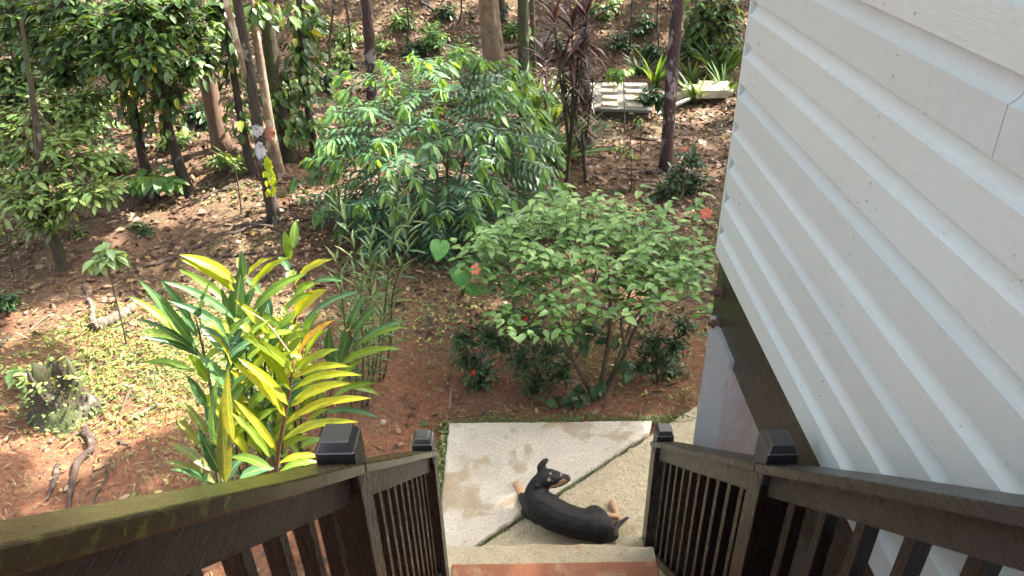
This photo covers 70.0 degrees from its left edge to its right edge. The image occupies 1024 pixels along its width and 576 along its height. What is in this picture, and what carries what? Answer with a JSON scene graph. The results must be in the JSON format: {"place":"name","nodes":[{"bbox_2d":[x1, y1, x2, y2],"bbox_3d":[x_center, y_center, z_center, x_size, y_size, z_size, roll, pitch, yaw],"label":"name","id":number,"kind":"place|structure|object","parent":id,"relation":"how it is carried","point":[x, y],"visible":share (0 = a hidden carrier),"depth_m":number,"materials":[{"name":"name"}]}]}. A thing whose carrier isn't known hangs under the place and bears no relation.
{"place":"outdoors","nodes":[
{"label":"outdoors","id":0,"kind":"place"},
{"bbox_2d":[0,0,749,575],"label":"ground","id":1,"kind":"structure","parent":0,"point":[416,388],"depth_m":6.00,"materials":[{"name":"soil"}]},
{"bbox_2d":[0,288,24,313],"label":"ixora shrub","id":2,"kind":"object","parent":1,"relation":"on","point":[7,302],"visible":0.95,"depth_m":5.70,"materials":[{"name":"green plant"}]},
{"bbox_2d":[0,365,31,390],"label":"sapling","id":3,"kind":"object","parent":1,"relation":"on","point":[11,372],"visible":0.61,"depth_m":4.95,"materials":[{"name":"green plant"}]},
{"bbox_2d":[0,3,88,124],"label":"forest tree","id":4,"kind":"object","parent":1,"relation":"on","point":[13,75],"visible":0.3,"depth_m":7.89,"materials":[{"name":"green plant"}]},
{"bbox_2d":[45,463,61,500],"bbox_3d":[-2.794,1.177,4.452,0.043,0.067,0.267,-8,32,-10],"label":"root","id":5,"kind":"object","parent":1,"relation":"on","point":[56,469],"visible":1,"depth_m":4.47,"materials":[{"name":"brown plant"}]},
{"bbox_2d":[13,353,113,437],"bbox_3d":[-2.983,0.693,4.810,0.596,0.545,0.563,12,34,21],"label":"mossy stump","id":6,"kind":"object","parent":1,"relation":"on","point":[60,397],"visible":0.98,"depth_m":4.75,"materials":[{"name":"green plant"}]},
{"bbox_2d":[0,18,130,272],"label":"coffee tree","id":7,"kind":"object","parent":1,"relation":"on","point":[44,212],"visible":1,"depth_m":5.99,"materials":[{"name":"green plant"}]},
{"bbox_2d":[66,425,95,508],"bbox_3d":[-2.671,1.096,4.524,0.111,0.140,0.631,-8,32,-10],"label":"root","id":8,"kind":"object","parent":1,"relation":"on","point":[88,435],"visible":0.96,"depth_m":4.57,"materials":[{"name":"brown plant"}]},
{"bbox_2d":[0,0,180,201],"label":"forest tree","id":9,"kind":"object","parent":1,"relation":"on","point":[97,47],"visible":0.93,"depth_m":6.46,"materials":[{"name":"green plant"}]},
{"bbox_2d":[61,103,128,134],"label":"undergrowth shrub","id":10,"kind":"object","parent":1,"relation":"on","point":[90,129],"visible":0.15,"depth_m":8.58,"materials":[{"name":"green plant"}]},
{"bbox_2d":[73,137,136,178],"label":"undergrowth shrub","id":11,"kind":"object","parent":1,"relation":"on","point":[119,159],"visible":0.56,"depth_m":7.90,"materials":[{"name":"green plant"}]},
{"bbox_2d":[82,242,133,343],"bbox_3d":[-2.827,0.085,5.238,0.317,0.894,0.360,-21,37,-29],"label":"sapling","id":12,"kind":"object","parent":1,"relation":"on","point":[103,260],"visible":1,"depth_m":5.00,"materials":[{"name":"green plant"}]},
{"bbox_2d":[87,303,136,331],"bbox_3d":[-3.084,0.231,5.664,0.115,0.101,0.384,19,37,29],"label":"fallen log","id":13,"kind":"object","parent":1,"relation":"on","point":[114,316],"visible":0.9,"depth_m":5.61,"materials":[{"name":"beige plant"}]},
{"bbox_2d":[105,196,149,221],"bbox_3d":[-3.843,-0.798,7.347,0.076,0.073,0.574,10,33,18],"label":"root","id":14,"kind":"object","parent":1,"relation":"on","point":[139,202],"visible":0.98,"depth_m":7.34,"materials":[{"name":"brown plant"}]},
{"bbox_2d":[125,217,155,238],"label":"weed","id":15,"kind":"object","parent":1,"relation":"on","point":[136,225],"visible":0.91,"depth_m":6.97,"materials":[{"name":"green plant"}]},
{"bbox_2d":[119,246,188,272],"bbox_3d":[-3.151,-0.233,6.494,0.129,0.080,0.643,21,38,32],"label":"root","id":16,"kind":"object","parent":1,"relation":"on","point":[174,256],"visible":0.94,"depth_m":6.48,"materials":[{"name":"brown plant"}]},
{"bbox_2d":[121,165,190,197],"bbox_3d":[-3.696,-1.061,7.577,0.772,0.498,0.488,22,38,33],"label":"sapling","id":17,"kind":"object","parent":1,"relation":"on","point":[141,183],"visible":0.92,"depth_m":7.41,"materials":[{"name":"green plant"}]},
{"bbox_2d":[113,0,233,197],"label":"forest tree","id":18,"kind":"object","parent":1,"relation":"on","point":[168,99],"visible":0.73,"depth_m":6.71,"materials":[{"name":"green plant"}]},
{"bbox_2d":[153,125,198,151],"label":"undergrowth shrub","id":19,"kind":"object","parent":1,"relation":"on","point":[179,138],"visible":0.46,"depth_m":8.37,"materials":[{"name":"green plant"}]},
{"bbox_2d":[0,280,359,465],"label":"sunny weeds","id":20,"kind":"object","parent":1,"relation":"on","point":[118,361],"visible":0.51,"depth_m":5.22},
{"bbox_2d":[127,279,242,480],"bbox_3d":[-1.597,0.641,3.827,0.525,1.692,0.193,-1,32,1],"label":"ginger plant","id":21,"kind":"object","parent":1,"relation":"on","point":[177,334],"visible":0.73,"depth_m":3.55,"materials":[{"name":"plant"}]},
{"bbox_2d":[184,99,207,130],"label":"undergrowth shrub","id":22,"kind":"object","parent":1,"relation":"on","point":[192,114],"visible":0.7,"depth_m":8.72,"materials":[{"name":"green plant"}]},
{"bbox_2d":[153,0,250,153],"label":"forest tree","id":23,"kind":"object","parent":1,"relation":"on","point":[217,127],"visible":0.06,"depth_m":8.10,"materials":[{"name":"brown plant"}]},
{"bbox_2d":[163,367,273,483],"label":"ginger plant","id":24,"kind":"object","parent":1,"relation":"on","point":[217,454],"visible":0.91,"depth_m":3.64,"materials":[{"name":"plant"}]},
{"bbox_2d":[201,151,236,172],"bbox_3d":[-3.109,-1.317,7.870,0.298,0.315,0.390,16,36,27],"label":"sapling","id":25,"kind":"object","parent":1,"relation":"on","point":[216,162],"visible":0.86,"depth_m":7.81,"materials":[{"name":"green plant"}]},
{"bbox_2d":[197,315,259,480],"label":"ginger plant","id":26,"kind":"object","parent":1,"relation":"on","point":[234,354],"visible":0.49,"depth_m":3.57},
{"bbox_2d":[205,0,258,179],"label":"forest tree","id":27,"kind":"object","parent":1,"relation":"on","point":[231,64],"visible":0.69,"depth_m":7.40,"materials":[{"name":"brown plant"}]},
{"bbox_2d":[189,176,251,205],"bbox_3d":[-3.020,-1.021,7.646,0.091,0.102,0.765,23,39,34],"label":"root","id":28,"kind":"object","parent":27,"relation":"attached to","point":[227,187],"visible":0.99,"depth_m":7.63,"materials":[{"name":"brown plant"}]},
{"bbox_2d":[209,320,269,474],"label":"ginger plant","id":29,"kind":"object","parent":1,"relation":"on","point":[233,377],"visible":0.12,"depth_m":3.97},
{"bbox_2d":[179,250,303,473],"bbox_3d":[-1.321,0.545,3.909,0.625,1.742,0.171,-1,32,1],"label":"ginger plant","id":30,"kind":"object","parent":1,"relation":"on","point":[219,273],"visible":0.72,"depth_m":3.60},
{"bbox_2d":[215,141,267,175],"bbox_3d":[-2.833,-1.405,7.847,0.473,0.409,0.662,18,37,29],"label":"sapling","id":31,"kind":"object","parent":1,"relation":"on","point":[241,171],"visible":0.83,"depth_m":7.78,"materials":[{"name":"green plant"}]},
{"bbox_2d":[219,317,279,476],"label":"ginger plant","id":32,"kind":"object","parent":1,"relation":"on","point":[243,440],"visible":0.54,"depth_m":3.82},
{"bbox_2d":[223,0,281,225],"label":"forest tree","id":33,"kind":"object","parent":1,"relation":"on","point":[240,35],"visible":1,"depth_m":6.54,"materials":[{"name":"brown plant"}]},
{"bbox_2d":[221,0,300,179],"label":"forest tree","id":34,"kind":"object","parent":1,"relation":"on","point":[255,12],"visible":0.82,"depth_m":7.33,"materials":[{"name":"brown plant"}]},
{"bbox_2d":[235,299,293,473],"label":"ginger plant","id":35,"kind":"object","parent":1,"relation":"on","point":[273,341],"visible":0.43,"depth_m":3.80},
{"bbox_2d":[249,310,303,469],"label":"ginger plant","id":36,"kind":"object","parent":1,"relation":"on","point":[284,321],"visible":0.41,"depth_m":3.95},
{"bbox_2d":[253,314,310,466],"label":"ginger plant","id":37,"kind":"object","parent":1,"relation":"on","point":[296,337],"visible":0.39,"depth_m":4.00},
{"bbox_2d":[256,0,313,163],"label":"forest tree","id":38,"kind":"object","parent":1,"relation":"on","point":[287,141],"visible":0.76,"depth_m":7.97,"materials":[{"name":"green plant"}]},
{"bbox_2d":[230,320,371,550],"bbox_3d":[-1.013,0.849,3.548,0.803,1.639,0.194,-1,32,1],"label":"ginger plant","id":39,"kind":"object","parent":1,"relation":"on","point":[268,386],"visible":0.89,"depth_m":3.32,"materials":[{"name":"plant"}]},
{"bbox_2d":[272,312,330,466],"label":"ginger plant","id":40,"kind":"object","parent":1,"relation":"on","point":[309,321],"visible":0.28,"depth_m":4.16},
{"bbox_2d":[263,220,340,465],"bbox_3d":[-1.095,0.439,4.079,0.501,1.731,0.184,1,32,5],"label":"ginger plant","id":41,"kind":"object","parent":1,"relation":"on","point":[302,301],"visible":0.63,"depth_m":3.81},
{"bbox_2d":[273,0,336,157],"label":"forest tree","id":42,"kind":"object","parent":1,"relation":"on","point":[301,53],"visible":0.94,"depth_m":7.97,"materials":[{"name":"green plant"}]},
{"bbox_2d":[288,109,331,149],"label":"plant","id":43,"kind":"object","parent":1,"relation":"on","point":[311,125],"visible":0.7,"depth_m":8.37,"materials":[{"name":"green plant"}]},
{"bbox_2d":[304,9,335,39],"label":"undergrowth shrub","id":44,"kind":"object","parent":1,"relation":"on","point":[324,27],"visible":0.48,"depth_m":12.29,"materials":[{"name":"green plant"}]},
{"bbox_2d":[308,66,345,94],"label":"undergrowth shrub","id":45,"kind":"object","parent":1,"relation":"on","point":[326,79],"visible":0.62,"depth_m":10.08,"materials":[{"name":"green plant"}]},
{"bbox_2d":[323,43,355,70],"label":"undergrowth shrub","id":46,"kind":"object","parent":1,"relation":"on","point":[342,60],"visible":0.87,"depth_m":11.14,"materials":[{"name":"green plant"}]},
{"bbox_2d":[323,19,363,50],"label":"undergrowth shrub","id":47,"kind":"object","parent":1,"relation":"on","point":[342,37],"visible":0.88,"depth_m":12.10,"materials":[{"name":"green plant"}]},
{"bbox_2d":[303,291,408,447],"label":"ginger plant","id":48,"kind":"object","parent":1,"relation":"on","point":[338,356],"visible":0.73,"depth_m":4.14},
{"bbox_2d":[0,213,719,572],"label":"dead leaf scatter","id":49,"kind":"object","parent":1,"relation":"on","point":[8,423],"visible":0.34,"depth_m":5.69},
{"bbox_2d":[323,244,396,408],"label":"narrow leaved shrub","id":50,"kind":"object","parent":1,"relation":"on","point":[356,369],"visible":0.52,"depth_m":4.67,"materials":[{"name":"green plant"}]},
{"bbox_2d":[0,179,720,513],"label":"ground cover","id":51,"kind":"object","parent":1,"relation":"on","point":[149,384],"visible":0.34,"depth_m":5.44,"materials":[{"name":"plant"}]},
{"bbox_2d":[0,167,724,575],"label":"straw clippings","id":52,"kind":"object","parent":1,"relation":"on","point":[186,441],"visible":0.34,"depth_m":5.56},
{"bbox_2d":[0,47,731,575],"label":"twig litter","id":53,"kind":"object","parent":1,"relation":"on","point":[16,429],"visible":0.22,"depth_m":5.94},
{"bbox_2d":[360,0,376,100],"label":"forest tree","id":54,"kind":"object","parent":1,"relation":"on","point":[368,33],"visible":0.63,"depth_m":9.87,"materials":[{"name":"brown plant"}]},
{"bbox_2d":[0,0,749,340],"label":"leaf litter","id":55,"kind":"object","parent":1,"relation":"on","point":[408,268],"visible":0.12,"depth_m":8.12,"materials":[{"name":"plant"}]},
{"bbox_2d":[1,0,749,201],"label":"ground cover","id":56,"kind":"object","parent":1,"relation":"on","point":[403,64],"visible":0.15,"depth_m":9.89,"materials":[{"name":"green plant"}]},
{"bbox_2d":[323,158,429,381],"bbox_3d":[-0.843,-0.062,4.810,0.660,1.671,0.323,6,32,12],"label":"narrow leaved shrub","id":57,"kind":"object","parent":1,"relation":"on","point":[387,282],"visible":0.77,"depth_m":4.77,"materials":[{"name":"green plant"}]},
{"bbox_2d":[374,32,396,53],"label":"undergrowth shrub","id":58,"kind":"object","parent":1,"relation":"on","point":[381,45],"visible":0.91,"depth_m":12.07,"materials":[{"name":"green plant"}]},
{"bbox_2d":[387,7,418,31],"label":"undergrowth shrub","id":59,"kind":"object","parent":1,"relation":"on","point":[401,21],"visible":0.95,"depth_m":12.50,"materials":[{"name":"green plant"}]},
{"bbox_2d":[392,29,435,56],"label":"undergrowth shrub","id":60,"kind":"object","parent":1,"relation":"on","point":[415,48],"visible":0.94,"depth_m":11.99,"materials":[{"name":"green plant"}]},
{"bbox_2d":[288,46,572,271],"bbox_3d":[-0.763,-1.231,6.818,2.667,2.024,2.218,-1,32,1],"label":"pinnate bush","id":61,"kind":"object","parent":1,"relation":"on","point":[466,204],"visible":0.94,"depth_m":6.36,"materials":[{"name":"green plant"}]},
{"bbox_2d":[414,19,449,51],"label":"undergrowth shrub","id":62,"kind":"object","parent":1,"relation":"on","point":[433,38],"visible":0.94,"depth_m":12.10,"materials":[{"name":"green plant"}]},
{"bbox_2d":[431,1,460,22],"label":"undergrowth shrub","id":63,"kind":"object","parent":1,"relation":"on","point":[447,12],"visible":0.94,"depth_m":12.58,"materials":[{"name":"green plant"}]},
{"bbox_2d":[430,239,480,294],"bbox_3d":[-0.459,-0.030,5.710,0.287,0.680,0.714,-9,32,-12],"label":"elephant ear","id":64,"kind":"object","parent":1,"relation":"on","point":[438,251],"visible":0.74,"depth_m":5.59},
{"bbox_2d":[444,37,482,68],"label":"undergrowth shrub","id":65,"kind":"object","parent":1,"relation":"on","point":[463,48],"visible":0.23,"depth_m":11.65,"materials":[{"name":"green plant"}]},
{"bbox_2d":[445,316,507,393],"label":"ixora shrub","id":66,"kind":"object","parent":1,"relation":"on","point":[469,359],"visible":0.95,"depth_m":5.11,"materials":[{"name":"green plant"}]},
{"bbox_2d":[478,0,505,93],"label":"forest tree","id":67,"kind":"object","parent":1,"relation":"on","point":[492,44],"visible":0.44,"depth_m":10.13,"materials":[{"name":"beige plant"}]},
{"bbox_2d":[502,18,529,38],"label":"undergrowth shrub","id":68,"kind":"object","parent":1,"relation":"on","point":[513,28],"visible":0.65,"depth_m":12.41,"materials":[{"name":"green plant"}]},
{"bbox_2d":[476,301,579,396],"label":"ixora shrub","id":69,"kind":"object","parent":1,"relation":"on","point":[536,379],"visible":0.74,"depth_m":5.00,"materials":[{"name":"green plant"}]},
{"bbox_2d":[515,0,540,88],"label":"forest tree","id":70,"kind":"object","parent":1,"relation":"on","point":[524,53],"visible":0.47,"depth_m":10.04,"materials":[{"name":"green plant"}]},
{"bbox_2d":[494,62,568,123],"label":"grass tuft","id":71,"kind":"object","parent":1,"relation":"on","point":[532,96],"visible":0.23,"depth_m":9.63,"materials":[{"name":"green plant"}]},
{"bbox_2d":[529,0,536,83],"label":"forest tree","id":72,"kind":"object","parent":1,"relation":"on","point":[532,26],"visible":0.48,"depth_m":10.41,"materials":[{"name":"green plant"}]},
{"bbox_2d":[521,31,566,123],"bbox_3d":[0.435,-2.642,9.404,0.659,1.358,0.694,20,38,31],"label":"red cordyline","id":73,"kind":"object","parent":1,"relation":"on","point":[545,84],"visible":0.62,"depth_m":9.25,"materials":[{"name":"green plant"}]},
{"bbox_2d":[496,73,596,129],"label":"grass tuft","id":74,"kind":"object","parent":1,"relation":"on","point":[556,111],"visible":0.25,"depth_m":9.41,"materials":[{"name":"green plant"}]},
{"bbox_2d":[442,421,651,552],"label":"pale patio slab","id":75,"kind":"structure","parent":1,"relation":"on","point":[487,464],"depth_m":4.52,"materials":[{"name":"concrete"}]},
{"bbox_2d":[477,437,647,545],"bbox_3d":[0.208,1.238,4.267,1.737,0.024,0.071,-24,38,-32],"label":"joint moss","id":76,"kind":"object","parent":75,"relation":"on","point":[582,477],"visible":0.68,"depth_m":4.35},
{"bbox_2d":[529,33,569,61],"bbox_3d":[0.582,-4.100,12.319,0.810,0.360,0.868,-1,32,1],"label":"boulder","id":77,"kind":"object","parent":1,"relation":"on","point":[544,38],"visible":0.36,"depth_m":12.06,"materials":[{"name":"grey stone"}]},
{"bbox_2d":[495,107,614,167],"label":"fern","id":78,"kind":"object","parent":1,"relation":"on","point":[562,146],"visible":0.34,"depth_m":8.57,"materials":[{"name":"green plant"}]},
{"bbox_2d":[433,410,695,498],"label":"edge weeds","id":79,"kind":"object","parent":1,"relation":"on","point":[443,448],"visible":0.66,"depth_m":4.86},
{"bbox_2d":[519,0,622,182],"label":"red cordyline","id":80,"kind":"object","parent":1,"relation":"on","point":[573,77],"visible":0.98,"depth_m":7.40,"materials":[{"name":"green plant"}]},
{"bbox_2d":[545,75,605,182],"bbox_3d":[0.672,-1.700,7.887,0.775,1.278,0.496,16,35,26],"label":"red cordyline","id":81,"kind":"object","parent":1,"relation":"on","point":[584,136],"visible":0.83,"depth_m":7.77,"materials":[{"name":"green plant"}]},
{"bbox_2d":[441,184,717,410],"bbox_3d":[0.505,0.033,5.084,2.005,1.474,1.728,-1,32,1],"label":"hibiscus bush","id":82,"kind":"object","parent":1,"relation":"on","point":[645,244],"visible":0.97,"depth_m":4.77,"materials":[{"name":"green plant"}]},
{"bbox_2d":[578,0,593,154],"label":"forest tree","id":83,"kind":"object","parent":1,"relation":"on","point":[586,87],"visible":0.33,"depth_m":8.43,"materials":[{"name":"brown plant"}]},
{"bbox_2d":[483,407,696,575],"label":"rough patio slab","id":84,"kind":"structure","parent":1,"relation":"on","point":[622,480],"depth_m":4.30,"materials":[{"name":"concrete"}]},
{"bbox_2d":[447,544,659,575],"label":"staircase","id":85,"kind":"structure","parent":84,"relation":"on","point":[573,560],"depth_m":3.74,"materials":[{"name":"concrete"}]},
{"bbox_2d":[0,423,448,575],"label":"stair railing","id":86,"kind":"object","parent":85,"relation":"attached to","point":[380,515],"visible":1,"depth_m":1.17,"materials":[{"name":"wood"}]},
{"bbox_2d":[642,423,1023,575],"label":"stair railing","id":87,"kind":"object","parent":85,"relation":"attached to","point":[712,512],"visible":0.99,"depth_m":1.88,"materials":[{"name":"wood"}]},
{"bbox_2d":[513,458,628,543],"bbox_3d":[0.300,1.171,4.077,0.701,0.322,0.381,7,33,14],"label":"dog","id":88,"kind":"object","parent":84,"relation":"on","point":[543,506],"visible":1,"depth_m":3.98},
{"bbox_2d":[555,82,651,122],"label":"tank slab","id":89,"kind":"structure","parent":1,"relation":"on","point":[612,101],"depth_m":10.07,"materials":[{"name":"concrete"}]},
{"bbox_2d":[597,0,624,21],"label":"undergrowth shrub","id":90,"kind":"object","parent":1,"relation":"on","point":[611,5],"visible":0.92,"depth_m":12.64,"materials":[{"name":"green plant"}]},
{"bbox_2d":[605,67,634,134],"bbox_3d":[1.310,-2.329,9.213,0.438,0.920,0.364,15,35,25],"label":"sapling","id":91,"kind":"object","parent":1,"relation":"on","point":[617,75],"visible":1,"depth_m":9.04,"materials":[{"name":"green plant"}]},
{"bbox_2d":[604,24,639,50],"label":"undergrowth shrub","id":92,"kind":"object","parent":1,"relation":"on","point":[620,42],"visible":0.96,"depth_m":12.22,"materials":[{"name":"green plant"}]},
{"bbox_2d":[620,47,663,74],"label":"grass tuft","id":93,"kind":"object","parent":1,"relation":"on","point":[638,71],"visible":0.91,"depth_m":11.78,"materials":[{"name":"green plant"}]},
{"bbox_2d":[625,7,661,39],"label":"undergrowth shrub","id":94,"kind":"object","parent":1,"relation":"on","point":[642,26],"visible":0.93,"depth_m":12.42,"materials":[{"name":"green plant"}]},
{"bbox_2d":[635,84,663,117],"bbox_3d":[1.889,-2.534,10.000,0.540,0.553,0.372,-9,32,-12],"label":"sapling","id":95,"kind":"object","parent":1,"relation":"on","point":[656,100],"visible":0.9,"depth_m":9.93,"materials":[{"name":"green plant"}]},
{"bbox_2d":[634,40,665,63],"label":"undergrowth shrub","id":96,"kind":"object","parent":1,"relation":"on","point":[650,49],"visible":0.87,"depth_m":12.09,"materials":[{"name":"green plant"}]},
{"bbox_2d":[634,47,688,86],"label":"grass tuft","id":97,"kind":"object","parent":1,"relation":"on","point":[658,78],"visible":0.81,"depth_m":11.27,"materials":[{"name":"green plant"}]},
{"bbox_2d":[625,312,707,384],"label":"ixora shrub","id":98,"kind":"object","parent":1,"relation":"on","point":[673,347],"visible":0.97,"depth_m":5.17,"materials":[{"name":"green plant"}]},
{"bbox_2d":[658,0,684,173],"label":"forest tree","id":99,"kind":"object","parent":1,"relation":"on","point":[671,75],"visible":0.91,"depth_m":7.72,"materials":[{"name":"brown plant"}]},
{"bbox_2d":[645,142,716,205],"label":"ixora shrub","id":100,"kind":"object","parent":1,"relation":"on","point":[683,185],"visible":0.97,"depth_m":7.50,"materials":[{"name":"green plant"}]},
{"bbox_2d":[680,34,708,61],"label":"undergrowth shrub","id":101,"kind":"object","parent":1,"relation":"on","point":[686,50],"visible":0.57,"depth_m":12.07,"materials":[{"name":"green plant"}]},
{"bbox_2d":[679,57,717,83],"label":"grass tuft","id":102,"kind":"object","parent":1,"relation":"on","point":[693,76],"visible":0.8,"depth_m":11.47,"materials":[{"name":"green plant"}]},
{"bbox_2d":[678,71,720,104],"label":"grass tuft","id":103,"kind":"object","parent":1,"relation":"on","point":[692,94],"visible":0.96,"depth_m":10.58,"materials":[{"name":"green plant"}]},
{"bbox_2d":[681,0,743,61],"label":"forest tree","id":104,"kind":"object","parent":1,"relation":"on","point":[712,24],"visible":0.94,"depth_m":11.55,"materials":[{"name":"green plant"}]},
{"bbox_2d":[696,81,728,98],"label":"raised slab","id":105,"kind":"structure","parent":1,"relation":"on","point":[714,91],"depth_m":10.57,"materials":[{"name":"concrete"}]},
{"bbox_2d":[682,31,744,80],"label":"grass tuft","id":106,"kind":"object","parent":1,"relation":"on","point":[735,59],"visible":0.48,"depth_m":11.53,"materials":[{"name":"green plant"}]},
{"bbox_2d":[698,62,738,98],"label":"grass tuft","id":107,"kind":"object","parent":1,"relation":"on","point":[724,74],"visible":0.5,"depth_m":10.84,"materials":[{"name":"green plant"}]},
{"bbox_2d":[693,0,1023,575],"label":"house","id":108,"kind":"structure","parent":0,"point":[867,292],"depth_m":1.65,"materials":[{"name":"paint"}]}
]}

